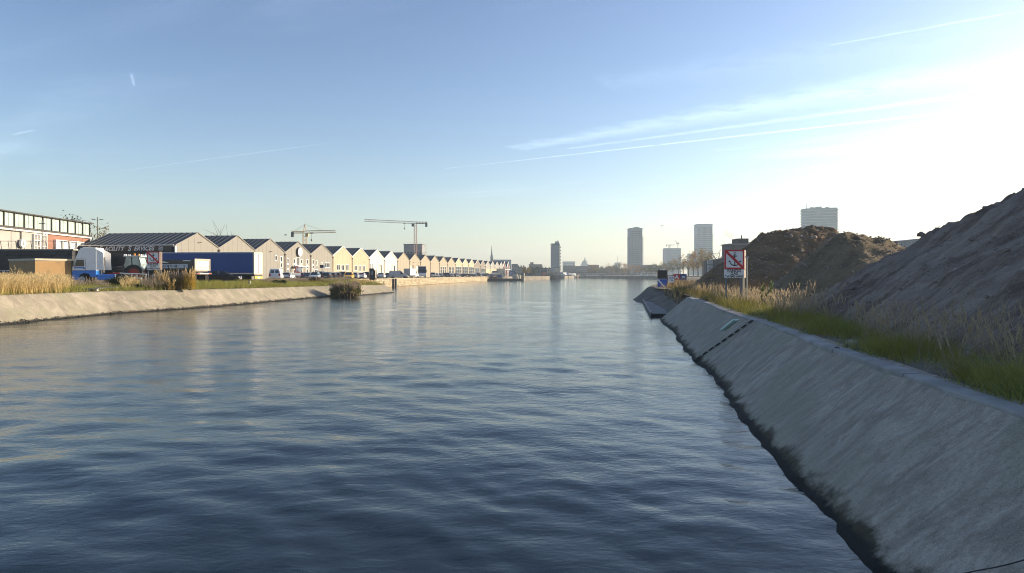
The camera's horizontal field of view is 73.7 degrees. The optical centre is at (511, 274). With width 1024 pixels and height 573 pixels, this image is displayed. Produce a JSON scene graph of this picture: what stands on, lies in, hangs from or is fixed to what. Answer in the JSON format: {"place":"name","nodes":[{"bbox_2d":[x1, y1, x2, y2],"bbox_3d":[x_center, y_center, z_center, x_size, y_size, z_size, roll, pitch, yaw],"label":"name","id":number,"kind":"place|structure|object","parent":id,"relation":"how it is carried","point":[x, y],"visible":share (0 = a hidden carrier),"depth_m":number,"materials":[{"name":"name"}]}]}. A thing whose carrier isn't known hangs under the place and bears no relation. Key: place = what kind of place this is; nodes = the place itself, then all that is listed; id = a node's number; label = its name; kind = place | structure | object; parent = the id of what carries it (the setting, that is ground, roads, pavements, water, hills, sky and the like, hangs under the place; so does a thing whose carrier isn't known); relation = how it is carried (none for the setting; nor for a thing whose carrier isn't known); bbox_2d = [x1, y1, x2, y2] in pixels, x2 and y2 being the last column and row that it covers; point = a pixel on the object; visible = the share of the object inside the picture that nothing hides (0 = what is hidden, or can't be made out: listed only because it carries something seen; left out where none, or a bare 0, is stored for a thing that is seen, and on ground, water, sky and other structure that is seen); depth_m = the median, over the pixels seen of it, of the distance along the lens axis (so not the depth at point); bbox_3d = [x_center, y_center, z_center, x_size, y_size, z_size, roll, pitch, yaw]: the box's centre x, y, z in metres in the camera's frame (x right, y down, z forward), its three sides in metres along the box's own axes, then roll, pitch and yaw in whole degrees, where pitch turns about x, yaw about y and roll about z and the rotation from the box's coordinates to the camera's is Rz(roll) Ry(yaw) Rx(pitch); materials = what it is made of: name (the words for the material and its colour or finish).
{"place":"outdoors","nodes":[
{"label":"outdoors","id":0,"kind":"place"},
{"bbox_2d":[8,258,72,282],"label":"brick shed","id":1,"kind":"structure","parent":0,"point":[48,266],"depth_m":71.42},
{"bbox_2d":[0,209,93,248],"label":"industrial building","id":2,"kind":"structure","parent":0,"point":[19,228],"depth_m":104.06,"materials":[{"name":"white brick"}]},
{"bbox_2d":[32,234,40,248],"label":"window","id":3,"kind":"structure","parent":2,"relation":"in","point":[35,237],"depth_m":103.23,"materials":[{"name":"white glass"}]},
{"bbox_2d":[54,240,83,248],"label":"window","id":4,"kind":"structure","parent":2,"relation":"in","point":[57,243],"depth_m":111.91,"materials":[{"name":"white glass"}]},
{"bbox_2d":[69,277,110,287],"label":"tall grass","id":5,"kind":"structure","parent":0,"point":[90,282],"depth_m":58.22,"materials":[{"name":"beige plant"}]},
{"bbox_2d":[117,274,141,289],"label":"tall grass","id":6,"kind":"structure","parent":0,"point":[130,280],"depth_m":60.63,"materials":[{"name":"plant"}]},
{"bbox_2d":[139,275,175,289],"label":"tall grass","id":7,"kind":"structure","parent":0,"point":[152,283],"depth_m":59.73,"materials":[{"name":"beige plant"}]},
{"bbox_2d":[0,286,330,324],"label":"concrete bank","id":8,"kind":"structure","parent":0,"point":[30,307],"depth_m":54.55,"materials":[{"name":"grey concrete"}]},
{"bbox_2d":[0,296,329,323],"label":"waterline stones","id":9,"kind":"object","parent":8,"relation":"on","point":[144,310],"visible":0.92,"depth_m":54.75,"materials":[{"name":"black stone"}]},
{"bbox_2d":[0,277,383,294],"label":"grass verge","id":10,"kind":"object","parent":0,"point":[188,289],"depth_m":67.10,"materials":[{"name":"plant"}]},
{"bbox_2d":[0,271,74,294],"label":"reeds","id":11,"kind":"object","parent":10,"relation":"on","point":[23,281],"visible":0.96,"depth_m":47.36,"materials":[{"name":"plant"}]},
{"bbox_2d":[104,276,134,286],"bbox_3d":[-35.797,0.678,61.934,3.206,1.214,2.089,0,0,0],"label":"shrub","id":12,"kind":"object","parent":10,"relation":"on","point":[114,281],"visible":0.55,"depth_m":61.66,"materials":[{"name":"green plant"}]},
{"bbox_2d":[146,252,161,280],"bbox_3d":[-33.771,-0.375,64.606,1.214,3.550,1.263,0,0,-10],"label":"no anchoring sign","id":13,"kind":"object","parent":10,"relation":"on","point":[154,260],"visible":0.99,"depth_m":64.02,"materials":[{"name":"white metal"}]},
{"bbox_2d":[153,270,169,282],"bbox_3d":[-32.108,0.379,62.474,1.621,1.964,1.146,0,0,0],"label":"shrub","id":14,"kind":"object","parent":10,"relation":"on","point":[158,277],"visible":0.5,"depth_m":62.31,"materials":[{"name":"brown plant"}]},
{"bbox_2d":[163,274,175,289],"bbox_3d":[-30.314,0.687,60.523,1.201,1.473,1.092,0,0,0],"label":"shrub","id":15,"kind":"object","parent":10,"relation":"on","point":[168,285],"visible":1,"depth_m":60.43,"materials":[{"name":"brown plant"}]},
{"bbox_2d":[166,267,186,289],"bbox_3d":[-30.111,0.296,61.491,2.022,2.224,1.636,0,0,0],"label":"shrub","id":16,"kind":"object","parent":10,"relation":"on","point":[179,279],"visible":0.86,"depth_m":61.25,"materials":[{"name":"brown plant"}]},
{"bbox_2d":[182,267,196,289],"bbox_3d":[-29.004,0.290,61.521,1.454,2.240,1.385,0,0,0],"label":"shrub","id":17,"kind":"object","parent":10,"relation":"on","point":[189,282],"visible":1,"depth_m":61.29,"materials":[{"name":"beige plant"}]},
{"bbox_2d":[263,276,351,282],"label":"tall grass","id":18,"kind":"structure","parent":10,"relation":"on","point":[293,279],"depth_m":98.92,"materials":[{"name":"plant"}]},
{"bbox_2d":[352,278,379,284],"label":"tall grass","id":19,"kind":"structure","parent":10,"relation":"on","point":[365,281],"depth_m":110.46,"materials":[{"name":"plant"}]},
{"bbox_2d":[205,235,254,278],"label":"warehouse","id":20,"kind":"structure","parent":0,"point":[232,243],"depth_m":130.95,"materials":[{"name":"beige stone"}]},
{"bbox_2d":[93,277,432,282],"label":"road","id":21,"kind":"structure","parent":0,"point":[326,278],"depth_m":169.67,"materials":[{"name":"grey asphalt"}]},
{"bbox_2d":[72,247,137,282],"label":"truck","id":22,"kind":"object","parent":21,"relation":"on","point":[91,262],"visible":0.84,"depth_m":73.32,"materials":[{"name":"blue paint"}]},
{"bbox_2d":[104,254,151,282],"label":"farm tractor","id":23,"kind":"object","parent":21,"relation":"on","point":[135,264],"visible":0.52,"depth_m":76.21,"materials":[{"name":"black metal"}]},
{"bbox_2d":[78,232,220,279],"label":"warehouse","id":24,"kind":"structure","parent":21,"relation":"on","point":[117,246],"depth_m":116.29,"materials":[{"name":"grey metal"}]},
{"bbox_2d":[146,259,210,280],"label":"tipping trailer","id":25,"kind":"object","parent":21,"relation":"on","point":[202,267],"visible":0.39,"depth_m":79.20,"materials":[{"name":"white paint"}]},
{"bbox_2d":[159,252,262,281],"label":"semi trailer","id":26,"kind":"object","parent":21,"relation":"on","point":[246,265],"visible":0.5,"depth_m":91.58,"materials":[{"name":"metal"}]},
{"bbox_2d":[208,271,241,280],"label":"parked car","id":27,"kind":"object","parent":21,"relation":"on","point":[221,275],"visible":0.59,"depth_m":87.23,"materials":[{"name":"black paint"}]},
{"bbox_2d":[269,269,283,278],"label":"delivery van","id":28,"kind":"object","parent":21,"relation":"on","point":[276,273],"visible":0.77,"depth_m":114.64,"materials":[{"name":"white paint"}]},
{"bbox_2d":[369,268,374,279],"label":"kiosk","id":29,"kind":"object","parent":21,"relation":"on","point":[371,273],"visible":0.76,"depth_m":117.29,"materials":[{"name":"black metal"}]},
{"bbox_2d":[389,270,407,277],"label":"panel van","id":30,"kind":"object","parent":21,"relation":"on","point":[393,274],"visible":0.94,"depth_m":187.93,"materials":[{"name":"silver paint"}]},
{"bbox_2d":[404,269,418,277],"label":"box van","id":31,"kind":"object","parent":21,"relation":"on","point":[411,273],"visible":0.84,"depth_m":200.35,"materials":[{"name":"white paint"}]},
{"bbox_2d":[418,266,426,277],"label":"lorry","id":32,"kind":"object","parent":21,"relation":"on","point":[422,270],"visible":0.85,"depth_m":217.27,"materials":[{"name":"white paint"}]},
{"bbox_2d":[460,259,467,276],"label":"warehouse","id":33,"kind":"structure","parent":21,"relation":"on","point":[465,265],"depth_m":323.48,"materials":[{"name":"yellow stone"}]},
{"bbox_2d":[243,238,285,278],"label":"warehouse","id":34,"kind":"structure","parent":0,"point":[273,252],"depth_m":143.85,"materials":[{"name":"beige paint"}]},
{"bbox_2d":[275,241,311,278],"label":"warehouse","id":35,"kind":"structure","parent":0,"point":[298,253],"depth_m":155.77,"materials":[{"name":"beige paint"}]},
{"bbox_2d":[302,244,333,271],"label":"warehouse","id":36,"kind":"structure","parent":0,"point":[321,254],"depth_m":168.33,"materials":[{"name":"beige stone"}]},
{"bbox_2d":[325,246,352,271],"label":"warehouse","id":37,"kind":"structure","parent":0,"point":[342,259],"depth_m":181.25,"materials":[{"name":"yellow paint"}]},
{"bbox_2d":[345,248,369,272],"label":"warehouse","id":38,"kind":"structure","parent":0,"point":[361,260],"depth_m":194.18,"materials":[{"name":"yellow paint"}]},
{"bbox_2d":[363,249,384,277],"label":"warehouse","id":39,"kind":"structure","parent":0,"point":[377,261],"depth_m":206.88,"materials":[{"name":"white paint"}]},
{"bbox_2d":[354,285,393,295],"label":"concrete bank","id":40,"kind":"structure","parent":0,"point":[375,289],"depth_m":106.29,"materials":[{"name":"beige concrete"}]},
{"bbox_2d":[379,251,397,277],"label":"warehouse","id":41,"kind":"structure","parent":0,"point":[390,259],"depth_m":219.41,"materials":[{"name":"white paint"}]},
{"bbox_2d":[393,252,409,276],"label":"warehouse","id":42,"kind":"structure","parent":0,"point":[403,260],"depth_m":231.49,"materials":[{"name":"beige paint"}]},
{"bbox_2d":[406,253,420,276],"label":"warehouse","id":43,"kind":"structure","parent":0,"point":[414,262],"depth_m":244.80,"materials":[{"name":"beige paint"}]},
{"bbox_2d":[417,254,430,276],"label":"warehouse","id":44,"kind":"structure","parent":0,"point":[424,260],"depth_m":259.80,"materials":[{"name":"beige paint"}]},
{"bbox_2d":[427,255,439,272],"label":"warehouse","id":45,"kind":"structure","parent":0,"point":[435,264],"depth_m":270.85,"materials":[{"name":"beige paint"}]},
{"bbox_2d":[0,276,872,572],"bbox_3d":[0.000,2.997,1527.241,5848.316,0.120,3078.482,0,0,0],"label":"water","id":46,"kind":"structure","parent":0,"point":[568,426],"depth_m":11.94,"materials":[{"name":"blue liquid"}]},
{"bbox_2d":[328,278,364,296],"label":"reed bush","id":47,"kind":"object","parent":46,"relation":"in","point":[337,287],"visible":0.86,"depth_m":90.59,"materials":[{"name":"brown plant"}]},
{"bbox_2d":[339,290,356,297],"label":"reed bush","id":48,"kind":"object","parent":46,"relation":"in","point":[349,294],"visible":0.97,"depth_m":88.83,"materials":[{"name":"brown plant"}]},
{"bbox_2d":[485,273,524,280],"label":"pontoon","id":49,"kind":"object","parent":46,"relation":"on","point":[506,279],"visible":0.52,"depth_m":322.00,"materials":[{"name":"grey metal"}]},
{"bbox_2d":[547,273,560,278],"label":"boat","id":50,"kind":"object","parent":46,"relation":"on","point":[554,275],"visible":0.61,"depth_m":458.97,"materials":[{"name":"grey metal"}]},
{"bbox_2d":[436,256,447,272],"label":"warehouse","id":51,"kind":"structure","parent":0,"point":[443,263],"depth_m":284.33,"materials":[{"name":"beige paint"}]},
{"bbox_2d":[445,257,455,272],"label":"warehouse","id":52,"kind":"structure","parent":0,"point":[451,266],"depth_m":297.21,"materials":[{"name":"beige paint"}]},
{"bbox_2d":[453,258,462,276],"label":"warehouse","id":53,"kind":"structure","parent":0,"point":[459,265],"depth_m":310.88,"materials":[{"name":"yellow stone"}]},
{"bbox_2d":[466,259,474,276],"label":"warehouse","id":54,"kind":"structure","parent":0,"point":[471,267],"depth_m":336.86,"materials":[{"name":"yellow stone"}]},
{"bbox_2d":[473,260,480,272],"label":"warehouse","id":55,"kind":"structure","parent":0,"point":[477,266],"depth_m":350.65,"materials":[{"name":"beige stone"}]},
{"bbox_2d":[478,260,485,272],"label":"warehouse","id":56,"kind":"structure","parent":0,"point":[483,266],"depth_m":363.62,"materials":[{"name":"beige stone"}]},
{"bbox_2d":[490,248,510,270],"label":"church","id":57,"kind":"structure","parent":0,"point":[491,258],"depth_m":820.98,"materials":[{"name":"stone"}]},
{"bbox_2d":[0,0,1023,273],"label":"sky","id":58,"kind":"structure","parent":0,"point":[515,129],"materials":[{"name":"blue"}]},
{"bbox_2d":[533,268,546,275],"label":"shed","id":59,"kind":"structure","parent":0,"point":[539,272],"depth_m":500.00,"materials":[{"name":"stone"}]},
{"bbox_2d":[550,241,560,272],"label":"tower","id":60,"kind":"structure","parent":0,"point":[555,254],"depth_m":640.00,"materials":[{"name":"stone"}]},
{"bbox_2d":[563,265,575,271],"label":"apartment building","id":61,"kind":"structure","parent":0,"point":[571,268],"depth_m":760.00,"materials":[{"name":"stone"}]},
{"bbox_2d":[576,266,588,271],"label":"apartment building","id":62,"kind":"structure","parent":0,"point":[581,268],"depth_m":770.00,"materials":[{"name":"grey concrete"}]},
{"bbox_2d":[566,272,606,274],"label":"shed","id":63,"kind":"structure","parent":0,"point":[591,273],"depth_m":700.00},
{"bbox_2d":[475,275,701,276],"bbox_3d":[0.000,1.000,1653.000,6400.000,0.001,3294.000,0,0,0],"label":"ground","id":64,"kind":"structure","parent":0,"point":[614,275],"depth_m":683.03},
{"bbox_2d":[0,249,77,280],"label":"retaining wall","id":65,"kind":"structure","parent":64,"relation":"on","point":[6,255],"depth_m":89.16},
{"bbox_2d":[75,250,111,281],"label":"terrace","id":66,"kind":"structure","parent":64,"relation":"on","point":[76,252],"depth_m":95.44,"materials":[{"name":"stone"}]},
{"bbox_2d":[88,221,108,240],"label":"tree","id":67,"kind":"object","parent":64,"relation":"on","point":[102,233],"visible":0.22,"depth_m":136.81,"materials":[{"name":"brown plant"}]},
{"bbox_2d":[291,224,335,243],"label":"tower crane","id":68,"kind":"object","parent":64,"relation":"on","point":[306,234],"visible":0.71,"depth_m":328.88,"materials":[{"name":"metal"}]},
{"bbox_2d":[364,219,427,254],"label":"tower crane","id":69,"kind":"object","parent":64,"relation":"on","point":[416,223],"visible":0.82,"depth_m":444.06,"materials":[{"name":"yellow metal"}]},
{"bbox_2d":[403,243,426,255],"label":"building shell","id":70,"kind":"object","parent":64,"relation":"on","point":[409,248],"visible":0.3,"depth_m":450.00,"materials":[{"name":"concrete"}]},
{"bbox_2d":[361,277,486,286],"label":"quay wall","id":71,"kind":"structure","parent":64,"relation":"on","point":[387,282],"depth_m":201.49,"materials":[{"name":"stone"}]},
{"bbox_2d":[663,248,680,274],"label":"tower","id":72,"kind":"structure","parent":64,"relation":"on","point":[670,253],"depth_m":1150.00,"materials":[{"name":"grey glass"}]},
{"bbox_2d":[666,250,679,271],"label":"windows","id":73,"kind":"structure","parent":72,"relation":"in","point":[666,250],"depth_m":1150.06,"materials":[{"name":"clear glass"}]},
{"bbox_2d":[800,204,838,230],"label":"tower","id":74,"kind":"structure","parent":64,"relation":"on","point":[824,217],"depth_m":757.33,"materials":[{"name":"grey glass"}]},
{"bbox_2d":[488,276,701,279],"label":"shore wall","id":75,"kind":"structure","parent":0,"point":[619,277],"depth_m":456.46,"materials":[{"name":"beige concrete"}]},
{"bbox_2d":[606,266,619,274],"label":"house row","id":76,"kind":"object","parent":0,"point":[613,273],"visible":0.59,"depth_m":790.00,"materials":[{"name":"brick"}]},
{"bbox_2d":[627,227,643,274],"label":"tower","id":77,"kind":"structure","parent":0,"point":[635,242],"depth_m":860.00,"materials":[{"name":"grey concrete"}]},
{"bbox_2d":[632,231,641,269],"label":"windows","id":78,"kind":"structure","parent":77,"relation":"in","point":[632,231],"depth_m":859.88,"materials":[{"name":"grey glass"}]},
{"bbox_2d":[633,285,696,312],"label":"earth shore","id":79,"kind":"structure","parent":0,"point":[656,296],"depth_m":69.01,"materials":[{"name":"grey concrete"}]},
{"bbox_2d":[642,299,666,316],"bbox_3d":[12.797,3.230,60.507,1.890,1.140,25.710,0,0,10],"label":"landing ledge","id":80,"kind":"object","parent":79,"relation":"on","point":[653,309],"visible":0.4,"depth_m":53.44,"materials":[{"name":"concrete"}]},
{"bbox_2d":[694,224,713,274],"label":"tower","id":81,"kind":"structure","parent":0,"point":[703,236],"depth_m":930.00,"materials":[{"name":"concrete"}]},
{"bbox_2d":[698,227,711,258],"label":"windows","id":82,"kind":"structure","parent":81,"relation":"in","point":[704,228],"depth_m":929.98,"materials":[{"name":"grey glass"}]},
{"bbox_2d":[703,235,748,274],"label":"industrial hall","id":83,"kind":"structure","parent":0,"point":[736,244],"depth_m":150.80,"materials":[{"name":"metal"}]},
{"bbox_2d":[652,277,1023,404],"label":"ground","id":84,"kind":"structure","parent":0,"point":[920,366],"depth_m":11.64,"materials":[{"name":"green plant"}]},
{"bbox_2d":[658,269,666,286],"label":"navigation board","id":85,"kind":"object","parent":84,"relation":"on","point":[662,276],"visible":0.81,"depth_m":80.00,"materials":[{"name":"metal"}]},
{"bbox_2d":[674,274,686,281],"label":"harbour board","id":86,"kind":"object","parent":84,"relation":"on","point":[680,276],"visible":0.46,"depth_m":95.00,"materials":[{"name":"metal"}]},
{"bbox_2d":[679,253,692,275],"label":"tree","id":87,"kind":"object","parent":84,"relation":"on","point":[685,265],"visible":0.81,"depth_m":399.25,"materials":[{"name":"brown plant"}]},
{"bbox_2d":[684,254,696,275],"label":"tree","id":88,"kind":"object","parent":84,"relation":"on","point":[693,269],"visible":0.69,"depth_m":379.77,"materials":[{"name":"brown plant"}]},
{"bbox_2d":[688,248,700,275],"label":"tree","id":89,"kind":"object","parent":84,"relation":"on","point":[695,256],"visible":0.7,"depth_m":349.88,"materials":[{"name":"brown plant"}]},
{"bbox_2d":[696,247,710,275],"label":"tree","id":90,"kind":"object","parent":84,"relation":"on","point":[701,251],"visible":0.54,"depth_m":319.51,"materials":[{"name":"brown plant"}]},
{"bbox_2d":[697,251,716,265],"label":"tree","id":91,"kind":"object","parent":84,"relation":"on","point":[707,258],"visible":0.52,"depth_m":299.71,"materials":[{"name":"brown plant"}]},
{"bbox_2d":[654,277,774,302],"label":"dry grass","id":92,"kind":"structure","parent":84,"relation":"on","point":[687,287],"depth_m":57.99,"materials":[{"name":"plant"}]},
{"bbox_2d":[724,250,745,300],"bbox_3d":[11.455,0.232,34.271,1.688,2.935,0.661,0,0,-34],"label":"no anchoring sign","id":93,"kind":"object","parent":84,"relation":"on","point":[734,263],"visible":0.98,"depth_m":34.01,"materials":[{"name":"white metal"}]},
{"bbox_2d":[670,285,804,312],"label":"grass","id":94,"kind":"structure","parent":84,"relation":"on","point":[709,296],"depth_m":37.67,"materials":[{"name":"plant"}]},
{"bbox_2d":[745,256,748,299],"bbox_3d":[11.357,0.400,33.000,0.120,2.600,0.100,0,0,0],"label":"marker pole","id":95,"kind":"object","parent":84,"relation":"on","point":[746,257],"visible":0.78,"depth_m":32.97,"materials":[{"name":"metal"}]},
{"bbox_2d":[689,225,838,293],"bbox_3d":[27.000,-1.124,60.000,24.400,6.555,17.600,0,0,0],"label":"earth heap","id":96,"kind":"object","parent":84,"relation":"on","point":[775,255],"visible":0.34,"depth_m":57.59,"materials":[{"name":"soil"}]},
{"bbox_2d":[759,231,907,300],"bbox_3d":[23.305,-0.233,41.980,17.510,4.821,13.260,0,0,0],"label":"earth heap","id":97,"kind":"object","parent":84,"relation":"on","point":[837,258],"visible":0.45,"depth_m":40.46,"materials":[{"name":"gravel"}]},
{"bbox_2d":[676,280,1023,370],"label":"dry grass","id":98,"kind":"structure","parent":84,"relation":"on","point":[787,295],"depth_m":14.00,"materials":[{"name":"beige plant"}]},
{"bbox_2d":[697,294,1023,392],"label":"dead stems","id":99,"kind":"object","parent":84,"relation":"on","point":[903,343],"visible":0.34,"depth_m":12.79,"materials":[{"name":"brown plant"}]},
{"bbox_2d":[840,334,920,352],"bbox_3d":[7.226,1.315,13.235,1.630,0.410,1.721,0,0,0],"label":"tussock","id":100,"kind":"object","parent":84,"relation":"on","point":[868,343],"visible":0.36,"depth_m":13.18,"materials":[{"name":"green plant"}]},
{"bbox_2d":[788,188,1023,364],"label":"earth heap","id":101,"kind":"object","parent":84,"relation":"on","point":[973,260],"visible":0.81,"depth_m":18.10,"materials":[{"name":"soil"}]},
{"bbox_2d":[911,347,1023,384],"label":"tussock","id":102,"kind":"object","parent":84,"relation":"on","point":[958,368],"visible":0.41,"depth_m":9.70,"materials":[{"name":"green plant"}]},
{"bbox_2d":[660,297,1023,572],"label":"concrete bank","id":103,"kind":"structure","parent":0,"point":[888,466],"depth_m":8.78,"materials":[{"name":"grey concrete"}]},
{"bbox_2d":[696,320,752,359],"bbox_3d":[7.101,2.222,22.957,0.159,1.481,2.205,0,0,-45],"label":"ladder slot","id":104,"kind":"object","parent":103,"relation":"on","point":[723,340],"visible":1,"depth_m":22.91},
{"bbox_2d":[720,319,738,330],"bbox_3d":[7.149,1.656,22.453,0.190,0.448,0.926,0,0,-8],"label":"plank","id":105,"kind":"object","parent":103,"relation":"on","point":[729,324],"visible":1,"depth_m":22.38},
{"bbox_2d":[964,559,1023,572],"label":"cable","id":106,"kind":"object","parent":103,"relation":"on","point":[995,566],"visible":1,"depth_m":5.73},
{"bbox_2d":[893,238,919,247],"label":"white shed","id":107,"kind":"structure","parent":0,"point":[908,242],"depth_m":130.00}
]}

